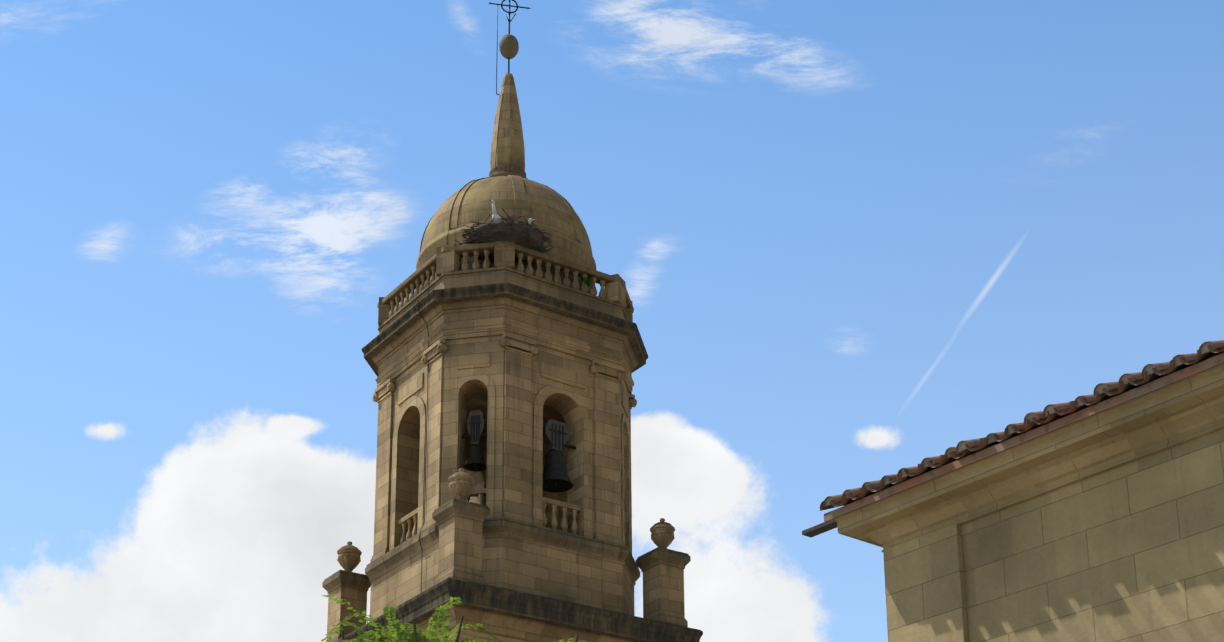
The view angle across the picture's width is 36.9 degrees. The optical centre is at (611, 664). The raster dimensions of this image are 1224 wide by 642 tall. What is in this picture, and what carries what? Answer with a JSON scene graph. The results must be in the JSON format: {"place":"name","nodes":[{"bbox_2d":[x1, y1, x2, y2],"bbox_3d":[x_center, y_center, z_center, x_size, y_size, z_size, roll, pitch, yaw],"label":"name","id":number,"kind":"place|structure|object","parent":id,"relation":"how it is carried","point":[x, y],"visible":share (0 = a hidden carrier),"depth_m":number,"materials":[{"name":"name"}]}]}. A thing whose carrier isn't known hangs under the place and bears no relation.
{"place":"outdoors","nodes":[
{"label":"outdoors","id":0,"kind":"place"},
{"bbox_2d":[0,0,1223,641],"label":"sky","id":1,"kind":"structure","parent":0,"point":[853,243],"materials":[{"name":"blue"}]},
{"bbox_2d":[834,364,1223,641],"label":"building","id":2,"kind":"structure","parent":0,"point":[1106,526],"depth_m":17.48,"materials":[{"name":"stone"}]},
{"bbox_2d":[802,520,836,536],"bbox_3d":[2.328,-1.500,19.944,0.140,0.044,0.600,13,-21,-37],"label":"rain gutter","id":3,"kind":"object","parent":2,"relation":"on","point":[818,529],"visible":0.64,"depth_m":19.97,"materials":[{"name":"grey metal"}]},
{"bbox_2d":[820,340,1223,521],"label":"tiled roof","id":4,"kind":"structure","parent":2,"relation":"on","point":[1128,387],"depth_m":17.56,"materials":[{"name":"brown tile"}]},
{"label":"ground","id":5,"kind":"structure","parent":0,"visible":0},
{"bbox_2d":[321,595,499,641],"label":"tree","id":6,"kind":"object","parent":5,"relation":"on","point":[403,635],"visible":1,"depth_m":28.16,"materials":[{"name":"green plant"}]},
{"bbox_2d":[322,73,702,641],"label":"tower","id":7,"kind":"structure","parent":5,"relation":"on","point":[519,353],"depth_m":54.34,"materials":[{"name":"stone"}]},
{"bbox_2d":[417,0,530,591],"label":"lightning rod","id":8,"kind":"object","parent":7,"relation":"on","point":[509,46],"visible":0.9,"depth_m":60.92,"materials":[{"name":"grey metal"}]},
{"bbox_2d":[455,209,552,266],"bbox_3d":[-3.222,-12.722,55.214,3.023,1.040,3.146,11,-20,-33],"label":"stork nest","id":9,"kind":"object","parent":7,"relation":"on","point":[524,234],"visible":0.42,"depth_m":54.51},
{"bbox_2d":[488,199,539,223],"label":"storks","id":10,"kind":"object","parent":9,"relation":"on","point":[495,215],"visible":0.29,"depth_m":55.60,"materials":[{"name":"grey"}]},
{"bbox_2d":[398,488,625,542],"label":"arch balustrades","id":11,"kind":"object","parent":7,"relation":"on","point":[412,516],"visible":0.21,"depth_m":53.67,"materials":[{"name":"stone"}]},
{"bbox_2d":[461,410,575,500],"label":"bells","id":12,"kind":"object","parent":7,"relation":"on","point":[556,479],"visible":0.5,"depth_m":53.94,"materials":[{"name":"brown metal"}]},
{"bbox_2d":[579,273,594,286],"bbox_3d":[-0.802,-11.758,56.236,0.486,0.369,0.417,11,-20,-33],"label":"weed","id":13,"kind":"object","parent":7,"relation":"on","point":[588,280],"visible":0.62,"depth_m":56.16,"materials":[{"name":"green plant"}]},
{"bbox_2d":[554,634,585,641],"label":"tree","id":14,"kind":"object","parent":5,"relation":"on","point":[576,638],"visible":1,"depth_m":24.19,"materials":[{"name":"green plant"}]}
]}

